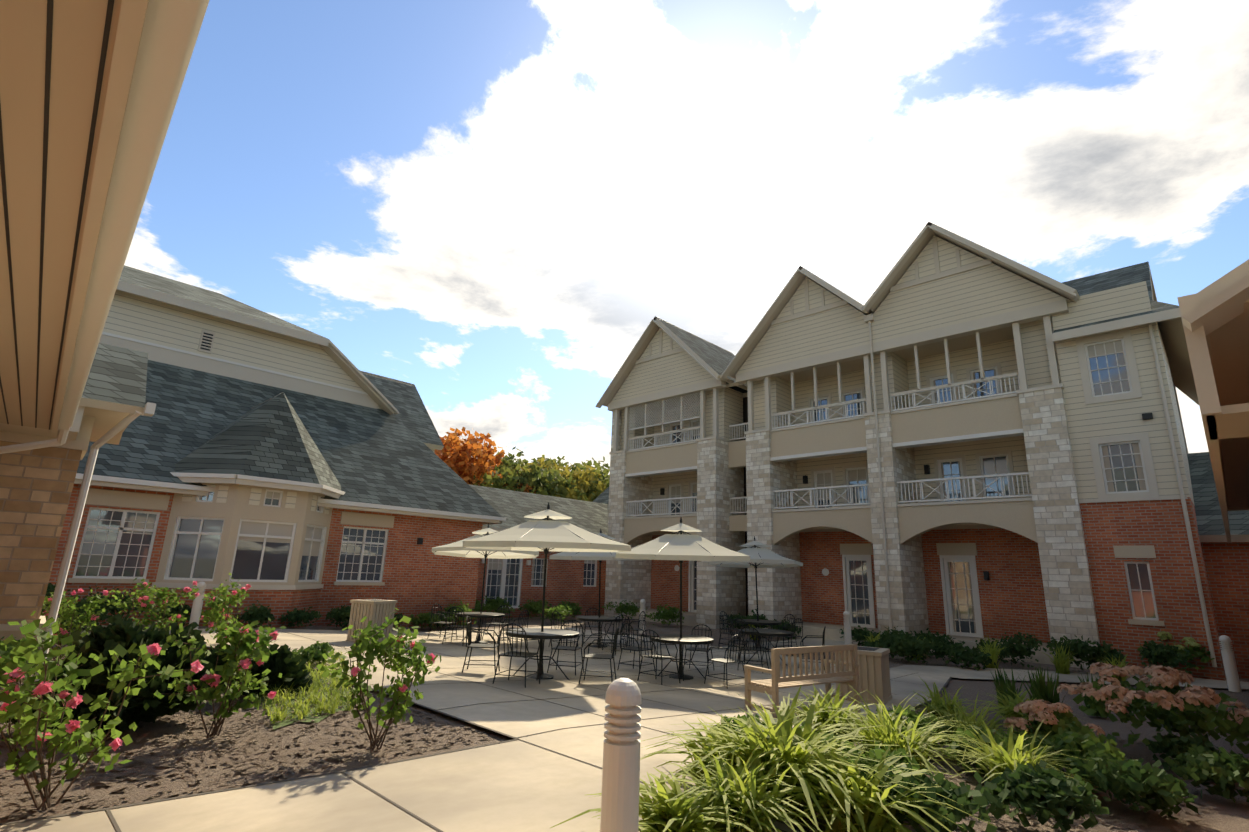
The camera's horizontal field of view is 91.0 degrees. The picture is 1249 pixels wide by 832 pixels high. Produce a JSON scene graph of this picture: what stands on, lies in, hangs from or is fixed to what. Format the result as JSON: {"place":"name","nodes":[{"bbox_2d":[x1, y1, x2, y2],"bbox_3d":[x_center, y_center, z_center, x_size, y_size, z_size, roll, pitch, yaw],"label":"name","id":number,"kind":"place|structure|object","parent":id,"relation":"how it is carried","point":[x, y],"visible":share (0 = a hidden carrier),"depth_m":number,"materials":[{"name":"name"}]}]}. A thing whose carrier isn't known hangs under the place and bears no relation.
{"place":"outdoors","nodes":[
{"label":"outdoors","id":0,"kind":"place"},
{"bbox_2d":[0,631,37,682],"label":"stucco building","id":1,"kind":"structure","parent":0,"point":[18,635],"depth_m":7.82,"materials":[{"name":"beige paint"}]},
{"bbox_2d":[0,0,208,681],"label":"building trim","id":2,"kind":"structure","parent":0,"point":[170,32],"depth_m":2.53,"materials":[{"name":"beige wood"}]},
{"bbox_2d":[0,440,81,623],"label":"building stone","id":3,"kind":"object","parent":2,"relation":"on","point":[36,486],"visible":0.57,"depth_m":8.11,"materials":[{"name":"beige stone"}]},
{"bbox_2d":[0,0,129,444],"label":"soffit","id":4,"kind":"structure","parent":2,"relation":"attached to","point":[78,32],"depth_m":2.44,"materials":[{"name":"brown wood"}]},
{"bbox_2d":[82,343,147,407],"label":"roof","id":5,"kind":"structure","parent":2,"relation":"on","point":[117,374],"depth_m":8.78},
{"bbox_2d":[43,332,605,628],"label":"building","id":6,"kind":"structure","parent":0,"point":[419,578],"depth_m":18.09,"materials":[{"name":"red brick"}]},
{"bbox_2d":[72,280,596,607],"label":"building trim","id":7,"kind":"structure","parent":6,"relation":"attached to","point":[175,358],"depth_m":18.32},
{"bbox_2d":[68,483,394,585],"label":"stucco building","id":8,"kind":"structure","parent":7,"relation":"attached to","point":[235,508],"depth_m":15.44,"materials":[{"name":"beige paint"}]},
{"bbox_2d":[103,290,434,513],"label":"siding wall","id":9,"kind":"structure","parent":7,"relation":"attached to","point":[133,316],"depth_m":19.72,"materials":[{"name":"beige wood"}]},
{"bbox_2d":[77,265,608,534],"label":"roof","id":10,"kind":"structure","parent":7,"relation":"on","point":[201,422],"depth_m":19.27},
{"bbox_2d":[318,344,392,413],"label":"building soffit","id":11,"kind":"structure","parent":7,"relation":"attached to","point":[352,375],"depth_m":22.61,"materials":[{"name":"beige wood"}]},
{"bbox_2d":[200,495,544,584],"bbox_3d":[-10.096,3.400,16.937,1.648,2.480,23.484,-9,-18,38],"label":"building curtain","id":12,"kind":"object","parent":7,"relation":"hanging from","point":[542,581],"depth_m":25.69,"materials":[{"name":"beige fabric"}]},
{"bbox_2d":[238,491,594,569],"bbox_3d":[-5.944,4.549,22.146,1.269,1.862,15.726,-7,-17,31],"label":"building blind","id":13,"kind":"object","parent":7,"relation":"attached to","point":[255,528],"visible":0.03,"depth_m":16.20,"materials":[{"name":"beige fabric"}]},
{"bbox_2d":[570,456,609,487],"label":"green tree","id":14,"kind":"object","parent":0,"point":[602,471],"visible":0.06,"depth_m":50.76,"materials":[{"name":"green plant"}]},
{"bbox_2d":[549,533,647,559],"bbox_3d":[-0.638,3.453,16.305,2.612,0.690,2.612,-11,-17,43],"label":"umbrella canopy","id":15,"kind":"object","parent":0,"point":[584,556],"visible":0.42,"depth_m":15.21,"materials":[{"name":"beige fabric"}]},
{"bbox_2d":[0,626,1248,831],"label":"concrete paving","id":16,"kind":"structure","parent":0,"point":[516,786],"depth_m":5.63,"materials":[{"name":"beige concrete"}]},
{"bbox_2d":[0,636,334,685],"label":"shrub foliage","id":17,"kind":"object","parent":16,"relation":"on","point":[314,652],"visible":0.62,"depth_m":9.47,"materials":[{"name":"green plant"}]},
{"bbox_2d":[189,582,205,629],"bbox_3d":[-9.672,4.302,13.909,0.190,1.070,0.190,-12,-20,43],"label":"bollard","id":18,"kind":"object","parent":16,"relation":"on","point":[196,608],"visible":0.79,"depth_m":13.85,"materials":[{"name":"beige concrete"}]},
{"bbox_2d":[257,649,352,723],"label":"groundcover blades","id":19,"kind":"object","parent":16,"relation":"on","point":[298,705],"visible":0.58,"depth_m":7.09,"materials":[{"name":"green plant"}]},
{"bbox_2d":[346,599,397,643],"bbox_3d":[-5.647,4.595,13.707,0.700,0.930,0.700,-4,-16,24],"label":"bin","id":20,"kind":"object","parent":16,"relation":"on","point":[376,612],"visible":0.58,"depth_m":13.50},
{"bbox_2d":[364,599,383,600],"bbox_3d":[-5.631,4.142,13.822,0.420,0.008,0.420,-4,-16,24],"label":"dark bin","id":21,"kind":"object","parent":20,"relation":"on","point":[374,599],"visible":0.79,"depth_m":13.83,"materials":[{"name":"black"}]},
{"bbox_2d":[427,603,456,638],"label":"chair","id":22,"kind":"object","parent":16,"relation":"on","point":[441,622],"visible":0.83,"depth_m":15.88,"materials":[{"name":"grey metal"}]},
{"bbox_2d":[442,607,471,643],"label":"chair","id":23,"kind":"object","parent":16,"relation":"on","point":[463,626],"visible":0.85,"depth_m":14.56,"materials":[{"name":"grey metal"}]},
{"bbox_2d":[456,612,504,643],"bbox_3d":[-3.682,5.418,15.618,1.220,0.744,1.220,-12,-20,43],"label":"table","id":24,"kind":"object","parent":16,"relation":"on","point":[478,615],"visible":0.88,"depth_m":15.46,"materials":[{"name":"grey metal"}]},
{"bbox_2d":[462,616,499,672],"bbox_3d":[-2.362,3.804,10.209,0.590,0.910,0.539,3,-14,-4],"label":"chair","id":25,"kind":"object","parent":16,"relation":"on","point":[469,628],"visible":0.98,"depth_m":10.17,"materials":[{"name":"grey metal"}]},
{"bbox_2d":[435,523,535,643],"bbox_3d":[-3.663,4.318,15.972,2.851,3.040,2.851,-15,-23,42],"label":"umbrella frame","id":26,"kind":"object","parent":16,"relation":"on","point":[485,554],"visible":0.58,"depth_m":15.86,"materials":[{"name":"metal"}]},
{"bbox_2d":[432,528,538,558],"bbox_3d":[-3.641,3.319,16.276,2.846,0.710,2.846,-15,-23,42],"label":"umbrella canopy","id":27,"kind":"object","parent":26,"relation":"on","point":[456,549],"visible":0.56,"depth_m":16.61,"materials":[{"name":"beige fabric"}]},
{"bbox_2d":[482,605,509,639],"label":"chair","id":28,"kind":"object","parent":16,"relation":"on","point":[499,623],"visible":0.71,"depth_m":16.65,"materials":[{"name":"grey metal"}]},
{"bbox_2d":[498,610,528,645],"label":"chair","id":29,"kind":"object","parent":16,"relation":"on","point":[520,618],"visible":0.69,"depth_m":15.28,"materials":[{"name":"grey metal"}]},
{"bbox_2d":[492,623,539,687],"bbox_3d":[-1.594,3.568,9.225,0.537,0.910,0.590,-2,-15,15],"label":"chair","id":30,"kind":"object","parent":16,"relation":"on","point":[512,653],"visible":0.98,"depth_m":9.07,"materials":[{"name":"grey metal"}]},
{"bbox_2d":[505,628,578,680],"bbox_3d":[-1.373,3.948,10.128,1.220,0.744,1.220,-12,-20,43],"label":"table","id":31,"kind":"object","parent":16,"relation":"on","point":[537,633],"visible":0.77,"depth_m":9.99,"materials":[{"name":"grey metal"}]},
{"bbox_2d":[477,502,617,678],"bbox_3d":[-1.354,2.904,10.378,2.899,2.880,2.899,-12,-19,43],"label":"umbrella frame","id":32,"kind":"object","parent":16,"relation":"on","point":[543,675],"visible":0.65,"depth_m":10.24,"materials":[{"name":"metal"}]},
{"bbox_2d":[462,509,630,551],"bbox_3d":[-1.333,1.956,10.608,2.894,0.690,2.894,-12,-19,43],"label":"umbrella canopy","id":33,"kind":"object","parent":32,"relation":"on","point":[558,536],"visible":1,"depth_m":9.80,"materials":[{"name":"beige fabric"}]},
{"bbox_2d":[549,611,577,645],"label":"chair","id":34,"kind":"object","parent":16,"relation":"on","point":[561,642],"visible":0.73,"depth_m":15.36,"materials":[{"name":"grey metal"}]},
{"bbox_2d":[547,620,583,675],"bbox_3d":[-1.029,4.157,11.039,0.538,0.910,0.590,-1,-15,11],"label":"chair","id":35,"kind":"object","parent":16,"relation":"on","point":[570,648],"visible":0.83,"depth_m":11.13,"materials":[{"name":"grey metal"}]},
{"bbox_2d":[556,529,611,647],"bbox_3d":[-0.647,4.475,16.084,2.618,3.020,2.618,-11,-17,43],"label":"umbrella frame","id":36,"kind":"object","parent":16,"relation":"on","point":[600,645],"visible":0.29,"depth_m":15.96,"materials":[{"name":"metal"}]},
{"bbox_2d":[583,608,602,642],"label":"chair","id":37,"kind":"object","parent":16,"relation":"on","point":[585,626],"visible":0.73,"depth_m":16.95,"materials":[{"name":"grey metal"}]},
{"bbox_2d":[579,627,618,683],"bbox_3d":[-0.396,3.877,9.941,0.589,0.910,0.540,1,-14,6],"label":"chair","id":38,"kind":"object","parent":16,"relation":"on","point":[599,656],"visible":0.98,"depth_m":9.89,"materials":[{"name":"grey metal"}]},
{"bbox_2d":[576,616,621,648],"bbox_3d":[-0.649,5.596,15.854,1.220,0.744,1.220,-12,-20,43],"label":"table","id":39,"kind":"object","parent":16,"relation":"on","point":[597,619],"visible":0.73,"depth_m":15.66,"materials":[{"name":"grey metal"}]},
{"bbox_2d":[602,615,630,652],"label":"chair","id":40,"kind":"object","parent":16,"relation":"on","point":[612,633],"visible":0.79,"depth_m":14.89,"materials":[{"name":"grey metal"}]},
{"bbox_2d":[600,678,641,831],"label":"bollard","id":41,"kind":"object","parent":16,"relation":"on","point":[620,778],"visible":1,"depth_m":3.05,"materials":[{"name":"beige"}]},
{"bbox_2d":[619,611,645,646],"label":"chair","id":42,"kind":"object","parent":16,"relation":"on","point":[639,623],"visible":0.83,"depth_m":16.39,"materials":[{"name":"grey metal"}]},
{"bbox_2d":[617,623,655,671],"bbox_3d":[0.236,4.580,12.112,0.590,0.910,0.538,-9,-18,36],"label":"chair","id":43,"kind":"object","parent":16,"relation":"on","point":[634,649],"visible":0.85,"depth_m":12.13,"materials":[{"name":"grey metal"}]},
{"bbox_2d":[637,629,679,684],"bbox_3d":[0.599,4.198,10.743,0.540,0.910,0.589,-10,-18,38],"label":"chair","id":44,"kind":"object","parent":16,"relation":"on","point":[656,656],"visible":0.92,"depth_m":10.66,"materials":[{"name":"grey metal"}]},
{"bbox_2d":[649,634,713,680],"bbox_3d":[1.065,4.563,11.555,1.220,0.744,1.220,-12,-20,43],"label":"table","id":45,"kind":"object","parent":16,"relation":"on","point":[683,640],"visible":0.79,"depth_m":11.41,"materials":[{"name":"grey metal"}]},
{"bbox_2d":[633,518,739,679],"bbox_3d":[1.083,3.450,11.775,2.555,3.000,2.554,-10,-16,43],"label":"umbrella frame","id":46,"kind":"object","parent":16,"relation":"on","point":[686,677],"visible":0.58,"depth_m":11.62,"materials":[{"name":"metal"}]},
{"bbox_2d":[615,523,749,560],"bbox_3d":[1.103,2.438,11.990,2.548,0.690,2.548,-10,-16,43],"label":"umbrella canopy","id":47,"kind":"object","parent":46,"relation":"on","point":[688,547],"visible":0.98,"depth_m":11.20,"materials":[{"name":"beige fabric"}]},
{"bbox_2d":[683,624,714,673],"bbox_3d":[1.510,4.712,12.437,0.538,0.910,0.590,-3,-15,19],"label":"chair","id":48,"kind":"object","parent":16,"relation":"on","point":[691,648],"visible":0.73,"depth_m":12.51,"materials":[{"name":"grey metal"}]},
{"bbox_2d":[704,634,744,688],"bbox_3d":[1.806,4.338,10.924,0.538,0.910,0.590,13,-18,-37],"label":"chair","id":49,"kind":"object","parent":16,"relation":"on","point":[724,660],"visible":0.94,"depth_m":10.85,"materials":[{"name":"grey metal"}]},
{"bbox_2d":[718,611,743,644],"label":"chair","id":50,"kind":"object","parent":16,"relation":"on","point":[728,639],"visible":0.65,"depth_m":17.53,"materials":[{"name":"grey metal"}]},
{"bbox_2d":[718,615,746,648],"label":"chair","id":51,"kind":"object","parent":16,"relation":"on","point":[728,632],"visible":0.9,"depth_m":16.05,"materials":[{"name":"grey metal"}]},
{"bbox_2d":[729,618,758,659],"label":"chair","id":52,"kind":"object","parent":16,"relation":"on","point":[748,640],"visible":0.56,"depth_m":14.69,"materials":[{"name":"grey metal"}]},
{"bbox_2d":[737,626,768,672],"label":"chair","id":53,"kind":"object","parent":16,"relation":"on","point":[753,648],"visible":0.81,"depth_m":12.66,"materials":[{"name":"grey metal"}]},
{"bbox_2d":[721,536,795,648],"bbox_3d":[3.662,4.859,17.003,2.591,3.020,2.591,-15,-23,42],"label":"umbrella frame","id":54,"kind":"object","parent":16,"relation":"on","point":[758,641],"visible":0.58,"depth_m":16.98,"materials":[{"name":"black metal"}]},
{"bbox_2d":[709,541,802,567],"bbox_3d":[3.682,3.859,17.305,2.586,0.690,2.586,-15,-23,42],"label":"umbrella canopy","id":55,"kind":"object","parent":54,"relation":"on","point":[770,559],"visible":0.81,"depth_m":16.90,"materials":[{"name":"beige fabric"}]},
{"bbox_2d":[736,619,781,647],"bbox_3d":[3.646,5.950,16.656,1.220,0.744,1.220,-12,-20,43],"label":"table","id":56,"kind":"object","parent":16,"relation":"on","point":[759,622],"visible":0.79,"depth_m":16.46,"materials":[{"name":"grey metal"}]},
{"bbox_2d":[738,628,793,664],"bbox_3d":[3.143,5.164,13.634,1.220,0.744,1.220,-12,-20,43],"label":"table","id":57,"kind":"object","parent":16,"relation":"on","point":[773,632],"visible":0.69,"depth_m":13.47,"materials":[{"name":"grey metal"}]},
{"bbox_2d":[770,614,796,647],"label":"chair","id":58,"kind":"object","parent":16,"relation":"on","point":[783,640],"visible":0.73,"depth_m":17.31,"materials":[{"name":"grey metal"}]},
{"bbox_2d":[776,618,803,655],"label":"chair","id":59,"kind":"object","parent":16,"relation":"on","point":[791,637],"visible":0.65,"depth_m":15.84,"materials":[{"name":"grey metal"}]},
{"bbox_2d":[744,644,860,717],"bbox_3d":[2.543,3.735,8.731,1.770,0.925,0.580,11,-17,-32],"label":"bench","id":60,"kind":"object","parent":16,"relation":"on","point":[777,682],"visible":0.92,"depth_m":8.49,"materials":[{"name":"brown wood"}]},
{"bbox_2d":[798,626,825,669],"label":"chair","id":61,"kind":"object","parent":16,"relation":"on","point":[823,640],"visible":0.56,"depth_m":13.36,"materials":[{"name":"grey metal"}]},
{"bbox_2d":[834,646,891,704],"bbox_3d":[3.957,4.287,10.189,0.760,0.810,0.760,-7,-17,31],"label":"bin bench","id":62,"kind":"object","parent":16,"relation":"on","point":[874,674],"visible":0.65,"depth_m":9.86,"materials":[{"name":"beige wood"}]},
{"bbox_2d":[857,646,878,650],"bbox_3d":[3.971,3.893,10.289,0.480,0.008,0.480,-7,-17,31],"label":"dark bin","id":63,"kind":"object","parent":62,"relation":"on","point":[866,648],"visible":0.5,"depth_m":10.23,"materials":[{"name":"black"}]},
{"bbox_2d":[749,625,1134,680],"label":"foundation grasses","id":64,"kind":"object","parent":16,"relation":"on","point":[1063,665],"visible":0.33,"depth_m":13.92,"materials":[{"name":"green plant"}]},
{"bbox_2d":[1137,631,1214,670],"bbox_3d":[12.727,5.490,14.162,1.362,0.992,1.478,-12,-20,43],"label":"shrub","id":65,"kind":"object","parent":16,"relation":"on","point":[1200,653],"depth_m":13.86,"materials":[{"name":"green plant"}]},
{"bbox_2d":[0,615,1248,831],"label":"garden bed","id":66,"kind":"object","parent":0,"point":[1228,815],"depth_m":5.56,"materials":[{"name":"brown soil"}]},
{"bbox_2d":[0,612,312,731],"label":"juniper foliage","id":67,"kind":"object","parent":66,"relation":"on","point":[122,632],"visible":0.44,"depth_m":5.93,"materials":[{"name":"green plant"}]},
{"bbox_2d":[0,573,440,810],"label":"roses","id":68,"kind":"object","parent":66,"relation":"on","point":[29,762],"depth_m":5.53,"materials":[{"name":"green plant"}]},
{"bbox_2d":[41,582,457,633],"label":"shrubs","id":69,"kind":"object","parent":66,"relation":"on","point":[262,614],"visible":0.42,"depth_m":14.62,"materials":[{"name":"green plant"}]},
{"bbox_2d":[258,668,349,729],"bbox_3d":[-4.483,3.611,8.318,1.383,0.001,5.265,9,-16,-25],"label":"groundcover patch","id":70,"kind":"object","parent":66,"relation":"on","point":[309,718],"visible":0.18,"depth_m":6.79,"materials":[{"name":"green plant"}]},
{"bbox_2d":[434,427,536,493],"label":"orange maple tree","id":71,"kind":"object","parent":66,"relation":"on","point":[455,453],"visible":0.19,"depth_m":40.66,"materials":[{"name":"orange plant"}]},
{"bbox_2d":[469,458,587,500],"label":"green tree","id":72,"kind":"object","parent":66,"relation":"on","point":[537,480],"visible":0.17,"depth_m":41.42,"materials":[{"name":"green plant"}]},
{"bbox_2d":[409,595,684,628],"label":"shrubs","id":73,"kind":"object","parent":66,"relation":"on","point":[534,607],"visible":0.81,"depth_m":22.66,"materials":[{"name":"green plant"}]},
{"bbox_2d":[520,457,606,501],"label":"green tree","id":74,"kind":"object","parent":66,"relation":"on","point":[583,479],"depth_m":45.62,"materials":[{"name":"green plant"}]},
{"bbox_2d":[568,467,609,501],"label":"green tree","id":75,"kind":"object","parent":66,"relation":"on","point":[593,498],"depth_m":46.86,"materials":[{"name":"green plant"}]},
{"bbox_2d":[639,599,645,633],"bbox_3d":[0.585,6.518,20.000,0.190,1.070,0.190,-12,-20,43],"label":"bollard","id":76,"kind":"object","parent":66,"relation":"on","point":[642,603],"visible":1,"depth_m":19.97,"materials":[{"name":"beige"}]},
{"bbox_2d":[551,680,1100,831],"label":"ornamental grass","id":77,"kind":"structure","parent":66,"relation":"on","point":[758,777],"depth_m":4.20,"materials":[{"name":"green plant"}]},
{"bbox_2d":[843,611,851,643],"bbox_3d":[6.189,5.959,17.031,0.190,1.070,0.190,-12,-20,43],"label":"bollard","id":78,"kind":"object","parent":66,"relation":"on","point":[847,630],"visible":0.9,"depth_m":16.98,"materials":[{"name":"beige"}]},
{"bbox_2d":[709,704,1126,795],"bbox_3d":[2.674,3.035,5.627,3.531,0.596,2.283,10,-16,-29],"label":"leafy foliage plant","id":79,"kind":"object","parent":66,"relation":"on","point":[1069,743],"visible":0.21,"depth_m":5.60,"materials":[{"name":"green plant"}]},
{"bbox_2d":[724,609,1194,673],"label":"shrubs","id":80,"kind":"object","parent":66,"relation":"on","point":[902,643],"visible":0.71,"depth_m":14.62,"materials":[{"name":"green plant"}]},
{"bbox_2d":[990,664,1107,717],"bbox_3d":[6.325,4.087,9.259,2.346,0.839,1.170,12,-18,-35],"label":"iris foliage","id":81,"kind":"object","parent":66,"relation":"on","point":[1042,691],"visible":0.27,"depth_m":8.64,"materials":[{"name":"green plant"}]},
{"bbox_2d":[861,730,1248,831],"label":"shrubs","id":82,"kind":"object","parent":66,"relation":"on","point":[1199,760],"visible":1,"depth_m":4.51,"materials":[{"name":"green plant"}]},
{"bbox_2d":[1003,662,1248,771],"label":"hydrangea","id":83,"kind":"object","parent":66,"relation":"on","point":[1177,719],"depth_m":6.94,"materials":[{"name":"pink plant"}]},
{"bbox_2d":[1219,635,1241,691],"bbox_3d":[12.257,5.004,12.440,0.190,1.070,0.190,-12,-20,43],"label":"bollard","id":84,"kind":"object","parent":66,"relation":"on","point":[1230,668],"visible":1,"depth_m":12.38,"materials":[{"name":"beige"}]},
{"bbox_2d":[124,0,1248,474],"label":"sky","id":85,"kind":"structure","parent":0,"point":[485,207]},
{"bbox_2d":[623,396,1164,625],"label":"stucco building","id":86,"kind":"structure","parent":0,"point":[1001,414],"depth_m":19.59,"materials":[{"name":"beige paint"}]},
{"bbox_2d":[595,222,1248,666],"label":"building trim","id":87,"kind":"structure","parent":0,"point":[1015,320],"depth_m":19.70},
{"bbox_2d":[639,236,984,358],"bbox_3d":[5.821,-4.267,23.622,14.500,1.500,0.001,-12,-20,43],"label":"gable siding","id":88,"kind":"object","parent":87,"relation":"attached to","point":[947,257],"visible":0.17,"depth_m":20.29,"materials":[{"name":"beige wood"}]},
{"bbox_2d":[671,340,1122,502],"bbox_3d":[7.939,0.983,22.371,1.024,3.943,16.995,13,-18,-38],"label":"building blind","id":89,"kind":"object","parent":87,"relation":"attached to","point":[1099,348],"visible":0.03,"depth_m":22.34,"materials":[{"name":"beige fabric"}]},
{"bbox_2d":[602,231,1198,410],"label":"building soffit","id":90,"kind":"structure","parent":87,"relation":"attached to","point":[1172,333],"depth_m":20.51,"materials":[{"name":"beige wood"}]},
{"bbox_2d":[611,263,1193,515],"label":"siding wall","id":91,"kind":"structure","parent":87,"relation":"attached to","point":[992,289],"depth_m":19.67,"materials":[{"name":"beige wood"}]},
{"bbox_2d":[672,369,1145,632],"bbox_3d":[8.046,3.164,21.986,1.518,8.350,16.975,13,-18,-38],"label":"building curtain","id":92,"kind":"object","parent":87,"relation":"hanging from","point":[1140,473],"depth_m":15.92,"materials":[{"name":"beige fabric"}]},
{"bbox_2d":[658,262,1248,534],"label":"roof","id":93,"kind":"structure","parent":87,"relation":"on","point":[718,360],"depth_m":17.90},
{"bbox_2d":[604,353,1248,680],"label":"building","id":94,"kind":"structure","parent":0,"point":[1069,598],"depth_m":18.57,"materials":[{"name":"red brick"}]},
{"bbox_2d":[743,375,1187,617],"bbox_3d":[10.618,4.175,25.713,19.660,9.900,8.100,-12,-20,43],"label":"downspout","id":95,"kind":"object","parent":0,"point":[745,409],"depth_m":25.27,"materials":[{"name":"beige metal"}]},
{"bbox_2d":[1199,300,1248,511],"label":"neighbouring building","id":96,"kind":"structure","parent":0,"point":[1228,345],"depth_m":4.83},
{"label":"earth ground","id":97,"kind":"structure","parent":0,"visible":0},
{"bbox_2d":[489,445,579,469],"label":"green tree","id":98,"kind":"object","parent":97,"relation":"on","point":[510,458],"depth_m":50.54,"materials":[{"name":"green plant"}]},
{"bbox_2d":[1177,259,1248,542],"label":"building trim","id":99,"kind":"structure","parent":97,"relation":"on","point":[1222,300],"depth_m":3.78,"materials":[{"name":"beige wood"}]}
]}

